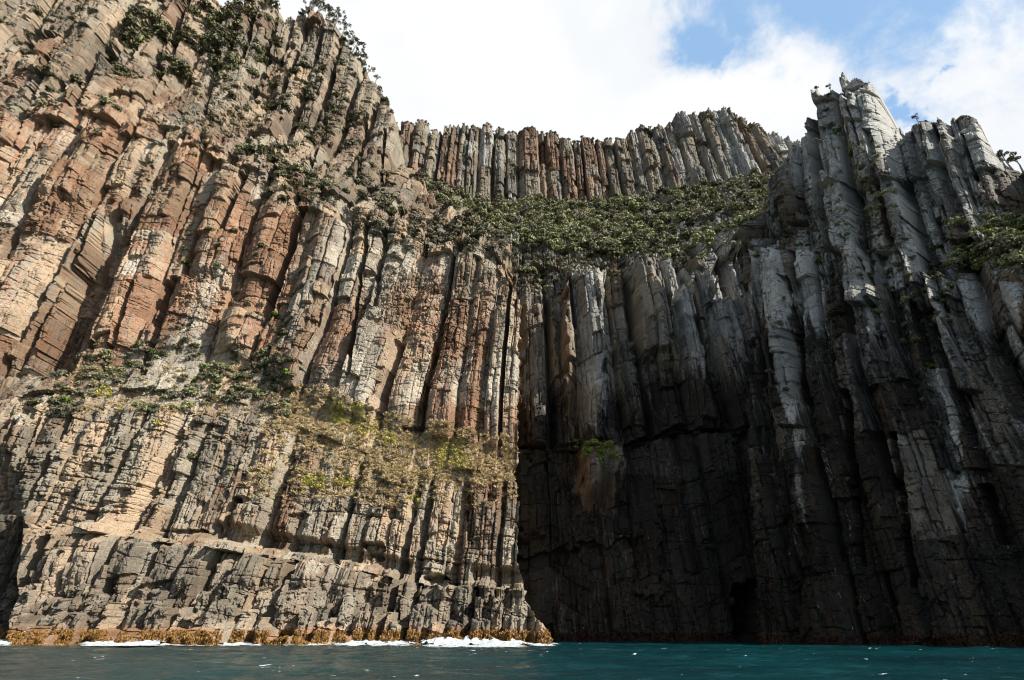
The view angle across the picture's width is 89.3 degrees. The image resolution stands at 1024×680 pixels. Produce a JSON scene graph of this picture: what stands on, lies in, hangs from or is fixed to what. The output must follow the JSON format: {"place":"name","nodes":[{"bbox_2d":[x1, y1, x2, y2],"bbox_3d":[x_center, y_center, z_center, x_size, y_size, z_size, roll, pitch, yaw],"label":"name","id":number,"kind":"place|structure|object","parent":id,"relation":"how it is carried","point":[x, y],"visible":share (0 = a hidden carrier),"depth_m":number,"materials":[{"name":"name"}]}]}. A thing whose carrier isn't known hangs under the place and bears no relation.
{"place":"outdoors","nodes":[
{"label":"outdoors","id":0,"kind":"place"},
{"bbox_2d":[0,0,548,645],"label":"cliff","id":1,"kind":"structure","parent":0,"point":[114,524],"depth_m":220.86,"materials":[{"name":"brown stone"}]},
{"bbox_2d":[39,64,58,72],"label":"shrub","id":2,"kind":"object","parent":1,"relation":"on","point":[44,67],"visible":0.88,"depth_m":325.42,"materials":[{"name":"green plant"}]},
{"bbox_2d":[52,405,72,412],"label":"shrub","id":3,"kind":"object","parent":1,"relation":"on","point":[62,407],"visible":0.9,"depth_m":190.68,"materials":[{"name":"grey plant"}]},
{"bbox_2d":[58,395,74,403],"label":"shrub","id":4,"kind":"object","parent":1,"relation":"on","point":[64,397],"visible":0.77,"depth_m":194.16,"materials":[{"name":"green plant"}]},
{"bbox_2d":[69,74,85,86],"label":"shrub","id":5,"kind":"object","parent":1,"relation":"on","point":[75,78],"visible":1,"depth_m":318.12,"materials":[{"name":"green plant"}]},
{"bbox_2d":[0,4,170,143],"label":"bush","id":6,"kind":"object","parent":1,"relation":"on","point":[25,51],"visible":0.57,"depth_m":333.17,"materials":[{"name":"green plant"}]},
{"bbox_2d":[111,377,125,384],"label":"shrub","id":7,"kind":"object","parent":1,"relation":"on","point":[114,380],"visible":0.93,"depth_m":204.61,"materials":[{"name":"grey plant"}]},
{"bbox_2d":[117,30,133,40],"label":"shrub","id":8,"kind":"object","parent":1,"relation":"on","point":[125,34],"visible":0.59,"depth_m":375.08,"materials":[{"name":"green plant"}]},
{"bbox_2d":[120,26,140,40],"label":"shrub","id":9,"kind":"object","parent":1,"relation":"on","point":[123,28],"visible":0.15,"depth_m":377.03,"materials":[{"name":"green plant"}]},
{"bbox_2d":[122,17,142,30],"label":"shrub","id":10,"kind":"object","parent":1,"relation":"on","point":[135,25],"visible":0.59,"depth_m":384.45,"materials":[{"name":"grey plant"}]},
{"bbox_2d":[124,34,146,41],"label":"shrub","id":11,"kind":"object","parent":1,"relation":"on","point":[140,36],"visible":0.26,"depth_m":376.46,"materials":[{"name":"green plant"}]},
{"bbox_2d":[125,6,147,19],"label":"shrub","id":12,"kind":"object","parent":1,"relation":"on","point":[135,10],"visible":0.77,"depth_m":387.29,"materials":[{"name":"green plant"}]},
{"bbox_2d":[145,347,159,354],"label":"shrub","id":13,"kind":"object","parent":1,"relation":"on","point":[153,350],"visible":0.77,"depth_m":215.85,"materials":[{"name":"green plant"}]},
{"bbox_2d":[22,339,299,408],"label":"bush","id":14,"kind":"object","parent":1,"relation":"on","point":[35,401],"visible":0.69,"depth_m":207.64,"materials":[{"name":"green plant"}]},
{"bbox_2d":[148,27,177,48],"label":"shrub","id":15,"kind":"object","parent":1,"relation":"on","point":[165,35],"visible":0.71,"depth_m":385.73,"materials":[{"name":"green plant"}]},
{"bbox_2d":[157,51,176,62],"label":"shrub","id":16,"kind":"object","parent":1,"relation":"on","point":[164,56],"visible":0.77,"depth_m":371.35,"materials":[{"name":"green plant"}]},
{"bbox_2d":[45,347,296,416],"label":"bush","id":17,"kind":"object","parent":1,"relation":"on","point":[176,394],"visible":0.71,"depth_m":206.15,"materials":[{"name":"green plant"}]},
{"bbox_2d":[169,404,187,410],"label":"shrub","id":18,"kind":"object","parent":1,"relation":"on","point":[174,406],"visible":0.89,"depth_m":194.73,"materials":[{"name":"green plant"}]},
{"bbox_2d":[169,63,189,80],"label":"shrub","id":19,"kind":"object","parent":1,"relation":"on","point":[183,68],"visible":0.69,"depth_m":370.27,"materials":[{"name":"green plant"}]},
{"bbox_2d":[169,58,192,78],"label":"shrub","id":20,"kind":"object","parent":1,"relation":"on","point":[184,61],"visible":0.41,"depth_m":373.13,"materials":[{"name":"green plant"}]},
{"bbox_2d":[179,30,192,39],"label":"shrub","id":21,"kind":"object","parent":1,"relation":"on","point":[184,33],"visible":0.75,"depth_m":389.36,"materials":[{"name":"green plant"}]},
{"bbox_2d":[84,348,296,417],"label":"bush","id":22,"kind":"object","parent":1,"relation":"on","point":[188,389],"visible":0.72,"depth_m":206.44,"materials":[{"name":"green plant"}]},
{"bbox_2d":[187,452,199,458],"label":"shrub","id":23,"kind":"object","parent":1,"relation":"on","point":[195,456],"visible":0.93,"depth_m":183.55,"materials":[{"name":"green plant"}]},
{"bbox_2d":[102,0,285,80],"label":"bush","id":24,"kind":"object","parent":1,"relation":"on","point":[230,58],"visible":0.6,"depth_m":393.60,"materials":[{"name":"green plant"}]},
{"bbox_2d":[184,34,204,53],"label":"shrub","id":25,"kind":"object","parent":1,"relation":"on","point":[196,46],"visible":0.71,"depth_m":391.00,"materials":[{"name":"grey plant"}]},
{"bbox_2d":[196,0,215,14],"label":"shrub","id":26,"kind":"object","parent":1,"relation":"on","point":[204,4],"visible":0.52,"depth_m":423.86,"materials":[{"name":"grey plant"}]},
{"bbox_2d":[206,8,221,19],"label":"shrub","id":27,"kind":"object","parent":1,"relation":"on","point":[210,10],"visible":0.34,"depth_m":417.70,"materials":[{"name":"green plant"}]},
{"bbox_2d":[206,372,223,378],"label":"shrub","id":28,"kind":"object","parent":1,"relation":"on","point":[214,375],"visible":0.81,"depth_m":210.78,"materials":[{"name":"green plant"}]},
{"bbox_2d":[209,22,228,33],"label":"shrub","id":29,"kind":"object","parent":1,"relation":"on","point":[219,26],"visible":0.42,"depth_m":402.83,"materials":[{"name":"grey plant"}]},
{"bbox_2d":[208,33,231,49],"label":"shrub","id":30,"kind":"object","parent":1,"relation":"on","point":[218,39],"visible":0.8,"depth_m":397.67,"materials":[{"name":"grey plant"}]},
{"bbox_2d":[214,10,228,21],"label":"shrub","id":31,"kind":"object","parent":1,"relation":"on","point":[221,13],"visible":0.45,"depth_m":419.24,"materials":[{"name":"green plant"}]},
{"bbox_2d":[209,28,234,47],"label":"shrub","id":32,"kind":"object","parent":1,"relation":"on","point":[226,35],"visible":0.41,"depth_m":401.66,"materials":[{"name":"green plant"}]},
{"bbox_2d":[157,292,295,357],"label":"bush","id":33,"kind":"object","parent":1,"relation":"on","point":[279,334],"visible":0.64,"depth_m":225.71,"materials":[{"name":"green plant"}]},
{"bbox_2d":[224,20,238,38],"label":"shrub","id":34,"kind":"object","parent":1,"relation":"on","point":[234,27],"visible":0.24,"depth_m":411.76,"materials":[{"name":"green plant"}]},
{"bbox_2d":[226,90,236,101],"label":"shrub","id":35,"kind":"object","parent":1,"relation":"on","point":[231,94],"visible":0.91,"depth_m":353.23,"materials":[{"name":"green plant"}]},
{"bbox_2d":[226,387,237,394],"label":"shrub","id":36,"kind":"object","parent":1,"relation":"on","point":[230,389],"visible":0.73,"depth_m":203.80,"materials":[{"name":"green plant"}]},
{"bbox_2d":[244,144,256,153],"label":"shrub","id":37,"kind":"object","parent":1,"relation":"on","point":[250,147],"visible":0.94,"depth_m":297.19,"materials":[{"name":"green plant"}]},
{"bbox_2d":[257,144,271,152],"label":"shrub","id":38,"kind":"object","parent":1,"relation":"on","point":[267,147],"visible":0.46,"depth_m":297.32,"materials":[{"name":"green plant"}]},
{"bbox_2d":[260,189,273,198],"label":"shrub","id":39,"kind":"object","parent":1,"relation":"on","point":[267,193],"visible":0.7,"depth_m":274.40,"materials":[{"name":"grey plant"}]},
{"bbox_2d":[261,403,277,412],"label":"shrub","id":40,"kind":"object","parent":1,"relation":"on","point":[271,406],"visible":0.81,"depth_m":198.36,"materials":[{"name":"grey plant"}]},
{"bbox_2d":[0,628,552,646],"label":"kelp","id":41,"kind":"object","parent":1,"relation":"on","point":[183,636],"visible":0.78,"depth_m":130.22},
{"bbox_2d":[274,170,286,177],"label":"shrub","id":42,"kind":"object","parent":1,"relation":"on","point":[282,172],"visible":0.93,"depth_m":282.26,"materials":[{"name":"green plant"}]},
{"bbox_2d":[95,385,468,502],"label":"yellow cushions","id":43,"kind":"object","parent":1,"relation":"on","point":[321,478],"visible":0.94,"depth_m":192.46,"materials":[{"name":"plant"}]},
{"bbox_2d":[50,0,518,508],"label":"dry grass","id":44,"kind":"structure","parent":1,"relation":"on","point":[443,476],"depth_m":190.45,"materials":[{"name":"plant"}]},
{"bbox_2d":[278,101,291,113],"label":"shrub","id":45,"kind":"object","parent":1,"relation":"on","point":[284,104],"visible":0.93,"depth_m":357.57,"materials":[{"name":"green plant"}]},
{"bbox_2d":[285,162,302,172],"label":"shrub","id":46,"kind":"object","parent":1,"relation":"on","point":[294,166],"visible":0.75,"depth_m":289.76,"materials":[{"name":"green plant"}]},
{"bbox_2d":[200,44,388,203],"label":"bush","id":47,"kind":"object","parent":1,"relation":"on","point":[308,174],"visible":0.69,"depth_m":334.67,"materials":[{"name":"green plant"}]},
{"bbox_2d":[181,63,429,203],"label":"bush","id":48,"kind":"object","parent":1,"relation":"on","point":[295,142],"visible":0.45,"depth_m":332.93,"materials":[{"name":"green plant"}]},
{"bbox_2d":[299,60,311,68],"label":"shrub","id":49,"kind":"object","parent":1,"relation":"on","point":[305,64],"visible":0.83,"depth_m":395.51,"materials":[{"name":"green plant"}]},
{"bbox_2d":[305,92,315,100],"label":"shrub","id":50,"kind":"object","parent":1,"relation":"on","point":[310,95],"visible":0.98,"depth_m":371.38,"materials":[{"name":"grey plant"}]},
{"bbox_2d":[313,0,330,11],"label":"tree","id":51,"kind":"object","parent":1,"relation":"on","point":[323,3],"visible":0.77,"depth_m":452.94,"materials":[{"name":"green plant"}]},
{"bbox_2d":[323,4,333,19],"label":"tree","id":52,"kind":"object","parent":1,"relation":"on","point":[329,13],"visible":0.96,"depth_m":442.06,"materials":[{"name":"green plant"}]},
{"bbox_2d":[327,6,339,19],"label":"tree","id":53,"kind":"object","parent":1,"relation":"on","point":[335,12],"visible":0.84,"depth_m":446.55,"materials":[{"name":"green plant"}]},
{"bbox_2d":[277,6,393,113],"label":"bush","id":54,"kind":"object","parent":1,"relation":"on","point":[356,53],"visible":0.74,"depth_m":424.70,"materials":[{"name":"green plant"}]},
{"bbox_2d":[332,6,346,24],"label":"tree","id":55,"kind":"object","parent":1,"relation":"on","point":[337,18],"visible":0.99,"depth_m":441.98,"materials":[{"name":"green plant"}]},
{"bbox_2d":[339,21,351,35],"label":"tree","id":56,"kind":"object","parent":1,"relation":"on","point":[344,27],"visible":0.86,"depth_m":446.89,"materials":[{"name":"green plant"}]},
{"bbox_2d":[345,30,356,45],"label":"tree","id":57,"kind":"object","parent":1,"relation":"on","point":[349,37],"visible":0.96,"depth_m":432.79,"materials":[{"name":"green plant"}]},
{"bbox_2d":[349,37,366,52],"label":"tree","id":58,"kind":"object","parent":1,"relation":"on","point":[351,42],"visible":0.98,"depth_m":434.64,"materials":[{"name":"green plant"}]},
{"bbox_2d":[367,218,387,226],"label":"shrub","id":59,"kind":"object","parent":1,"relation":"on","point":[371,223],"visible":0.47,"depth_m":260.71,"materials":[{"name":"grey plant"}]},
{"bbox_2d":[371,221,392,233],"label":"shrub","id":60,"kind":"object","parent":1,"relation":"on","point":[382,228],"visible":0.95,"depth_m":259.11,"materials":[{"name":"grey plant"}]},
{"bbox_2d":[379,188,394,197],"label":"shrub","id":61,"kind":"object","parent":1,"relation":"on","point":[384,190],"visible":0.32,"depth_m":291.65,"materials":[{"name":"green plant"}]},
{"bbox_2d":[385,208,395,217],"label":"shrub","id":62,"kind":"object","parent":1,"relation":"on","point":[392,212],"visible":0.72,"depth_m":274.59,"materials":[{"name":"green plant"}]},
{"bbox_2d":[397,205,407,217],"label":"shrub","id":63,"kind":"object","parent":1,"relation":"on","point":[403,211],"visible":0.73,"depth_m":292.08,"materials":[{"name":"green plant"}]},
{"bbox_2d":[351,169,513,260],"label":"bush","id":64,"kind":"object","parent":1,"relation":"on","point":[363,195],"visible":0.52,"depth_m":268.26,"materials":[{"name":"green plant"}]},
{"bbox_2d":[463,216,476,228],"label":"shrub","id":65,"kind":"object","parent":1,"relation":"on","point":[471,220],"visible":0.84,"depth_m":279.89,"materials":[{"name":"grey plant"}]},
{"bbox_2d":[469,230,482,239],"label":"shrub","id":66,"kind":"object","parent":1,"relation":"on","point":[477,234],"visible":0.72,"depth_m":256.85,"materials":[{"name":"green plant"}]},
{"bbox_2d":[473,226,486,235],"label":"shrub","id":67,"kind":"object","parent":1,"relation":"on","point":[483,229],"visible":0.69,"depth_m":258.04,"materials":[{"name":"green plant"}]},
{"bbox_2d":[0,641,1023,679],"bbox_3d":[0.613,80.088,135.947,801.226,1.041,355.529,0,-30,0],"label":"sea","id":68,"kind":"structure","parent":0,"point":[659,660],"depth_m":53.57,"materials":[{"name":"liquid"}]},
{"bbox_2d":[0,636,557,650],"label":"sea foam","id":69,"kind":"object","parent":68,"relation":"on","point":[455,642],"visible":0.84,"depth_m":123.45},
{"bbox_2d":[397,107,800,311],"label":"cliff","id":70,"kind":"structure","parent":0,"point":[682,148],"depth_m":544.85,"materials":[{"name":"grey stone"}]},
{"bbox_2d":[546,231,562,239],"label":"shrub","id":71,"kind":"object","parent":70,"relation":"on","point":[554,235],"visible":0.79,"depth_m":360.90,"materials":[{"name":"green plant"}]},
{"bbox_2d":[566,242,576,252],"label":"shrub","id":72,"kind":"object","parent":70,"relation":"on","point":[572,245],"visible":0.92,"depth_m":344.70,"materials":[{"name":"green plant"}]},
{"bbox_2d":[579,241,592,248],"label":"shrub","id":73,"kind":"object","parent":70,"relation":"on","point":[585,244],"visible":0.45,"depth_m":347.45,"materials":[{"name":"green plant"}]},
{"bbox_2d":[396,106,799,143],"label":"bush","id":74,"kind":"object","parent":70,"relation":"on","point":[593,138],"visible":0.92,"depth_m":585.30,"materials":[{"name":"green plant"}]},
{"bbox_2d":[421,166,777,257],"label":"bush","id":75,"kind":"object","parent":70,"relation":"on","point":[740,219],"visible":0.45,"depth_m":417.36,"materials":[{"name":"green plant"}]},
{"bbox_2d":[492,224,734,292],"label":"bush","id":76,"kind":"object","parent":70,"relation":"on","point":[568,268],"visible":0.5,"depth_m":325.17,"materials":[{"name":"green plant"}]},
{"bbox_2d":[512,228,717,290],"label":"bush","id":77,"kind":"object","parent":70,"relation":"on","point":[541,256],"visible":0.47,"depth_m":330.45,"materials":[{"name":"green plant"}]},
{"bbox_2d":[627,238,643,246],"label":"shrub","id":78,"kind":"object","parent":70,"relation":"on","point":[638,242],"visible":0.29,"depth_m":348.95,"materials":[{"name":"green plant"}]},
{"bbox_2d":[647,237,665,247],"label":"shrub","id":79,"kind":"object","parent":70,"relation":"on","point":[654,240],"visible":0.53,"depth_m":346.80,"materials":[{"name":"green plant"}]},
{"bbox_2d":[651,244,664,252],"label":"shrub","id":80,"kind":"object","parent":70,"relation":"on","point":[659,246],"visible":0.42,"depth_m":341.90,"materials":[{"name":"green plant"}]},
{"bbox_2d":[742,192,756,200],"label":"shrub","id":81,"kind":"object","parent":70,"relation":"on","point":[746,195],"visible":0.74,"depth_m":405.65,"materials":[{"name":"green plant"}]},
{"bbox_2d":[216,0,1023,172],"label":"sky","id":82,"kind":"structure","parent":0,"point":[600,69],"materials":[{"name":"white"}]},
{"bbox_2d":[513,259,758,641],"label":"cliff cove","id":83,"kind":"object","parent":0,"point":[647,374],"visible":0.46,"depth_m":247.02,"materials":[{"name":"grey stone"}]},
{"bbox_2d":[573,438,621,480],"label":"cushion plants","id":84,"kind":"object","parent":83,"relation":"on","point":[598,448],"visible":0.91,"depth_m":230.54,"materials":[{"name":"green plant"}]},
{"bbox_2d":[551,631,756,641],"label":"kelp","id":85,"kind":"object","parent":83,"relation":"attached to","point":[683,638],"visible":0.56,"depth_m":205.77},
{"bbox_2d":[738,72,1023,646],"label":"cliff","id":86,"kind":"structure","parent":0,"point":[868,555],"depth_m":174.66,"materials":[{"name":"grey stone"}]},
{"bbox_2d":[761,182,850,325],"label":"bush","id":87,"kind":"object","parent":86,"relation":"on","point":[841,263],"visible":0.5,"depth_m":220.09,"materials":[{"name":"green plant"}]},
{"bbox_2d":[857,176,869,184],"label":"shrub","id":88,"kind":"object","parent":86,"relation":"on","point":[862,180],"visible":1,"depth_m":218.96,"materials":[{"name":"green plant"}]},
{"bbox_2d":[835,137,900,225],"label":"bush","id":89,"kind":"object","parent":86,"relation":"on","point":[878,193],"visible":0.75,"depth_m":219.10,"materials":[{"name":"green plant"}]},
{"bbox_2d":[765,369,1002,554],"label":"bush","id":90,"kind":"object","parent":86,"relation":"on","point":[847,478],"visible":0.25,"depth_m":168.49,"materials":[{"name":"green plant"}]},
{"bbox_2d":[755,632,1023,646],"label":"kelp","id":91,"kind":"object","parent":86,"relation":"on","point":[905,638],"visible":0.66,"depth_m":138.83},
{"bbox_2d":[899,295,912,304],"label":"shrub","id":92,"kind":"object","parent":86,"relation":"on","point":[904,297],"visible":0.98,"depth_m":184.23,"materials":[{"name":"green plant"}]},
{"bbox_2d":[864,232,967,343],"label":"bush","id":93,"kind":"object","parent":86,"relation":"on","point":[907,277],"visible":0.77,"depth_m":185.15,"materials":[{"name":"green plant"}]},
{"bbox_2d":[926,295,943,304],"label":"shrub","id":94,"kind":"object","parent":86,"relation":"on","point":[936,298],"visible":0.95,"depth_m":172.57,"materials":[{"name":"green plant"}]},
{"bbox_2d":[932,243,944,251],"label":"shrub","id":95,"kind":"object","parent":86,"relation":"on","point":[936,246],"visible":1,"depth_m":189.53,"materials":[{"name":"green plant"}]},
{"bbox_2d":[939,282,954,292],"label":"shrub","id":96,"kind":"object","parent":86,"relation":"on","point":[949,285],"visible":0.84,"depth_m":173.00,"materials":[{"name":"green plant"}]},
{"bbox_2d":[966,235,986,248],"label":"shrub","id":97,"kind":"object","parent":86,"relation":"on","point":[972,245],"visible":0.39,"depth_m":179.82,"materials":[{"name":"green plant"}]},
{"bbox_2d":[941,211,1023,269],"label":"bush","id":98,"kind":"object","parent":86,"relation":"on","point":[1017,255],"visible":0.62,"depth_m":180.28,"materials":[{"name":"green plant"}]},
{"bbox_2d":[949,223,1023,270],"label":"bush","id":99,"kind":"object","parent":86,"relation":"on","point":[978,267],"visible":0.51,"depth_m":175.04,"materials":[{"name":"green plant"}]},
{"bbox_2d":[973,240,999,253],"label":"shrub","id":100,"kind":"object","parent":86,"relation":"on","point":[980,247],"visible":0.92,"depth_m":169.32,"materials":[{"name":"green plant"}]},
{"bbox_2d":[997,149,1013,169],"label":"tree","id":101,"kind":"object","parent":86,"relation":"on","point":[1003,158],"visible":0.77,"depth_m":196.70,"materials":[{"name":"green plant"}]},
{"bbox_2d":[992,237,1023,255],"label":"shrub","id":102,"kind":"object","parent":86,"relation":"on","point":[1004,246],"visible":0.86,"depth_m":162.65,"materials":[{"name":"green plant"}]},
{"bbox_2d":[996,230,1021,241],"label":"shrub","id":103,"kind":"object","parent":86,"relation":"on","point":[1009,235],"visible":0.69,"depth_m":165.62,"materials":[{"name":"green plant"}]},
{"bbox_2d":[1006,151,1023,173],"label":"tree","id":104,"kind":"object","parent":86,"relation":"on","point":[1011,159],"visible":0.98,"depth_m":197.98,"materials":[{"name":"green plant"}]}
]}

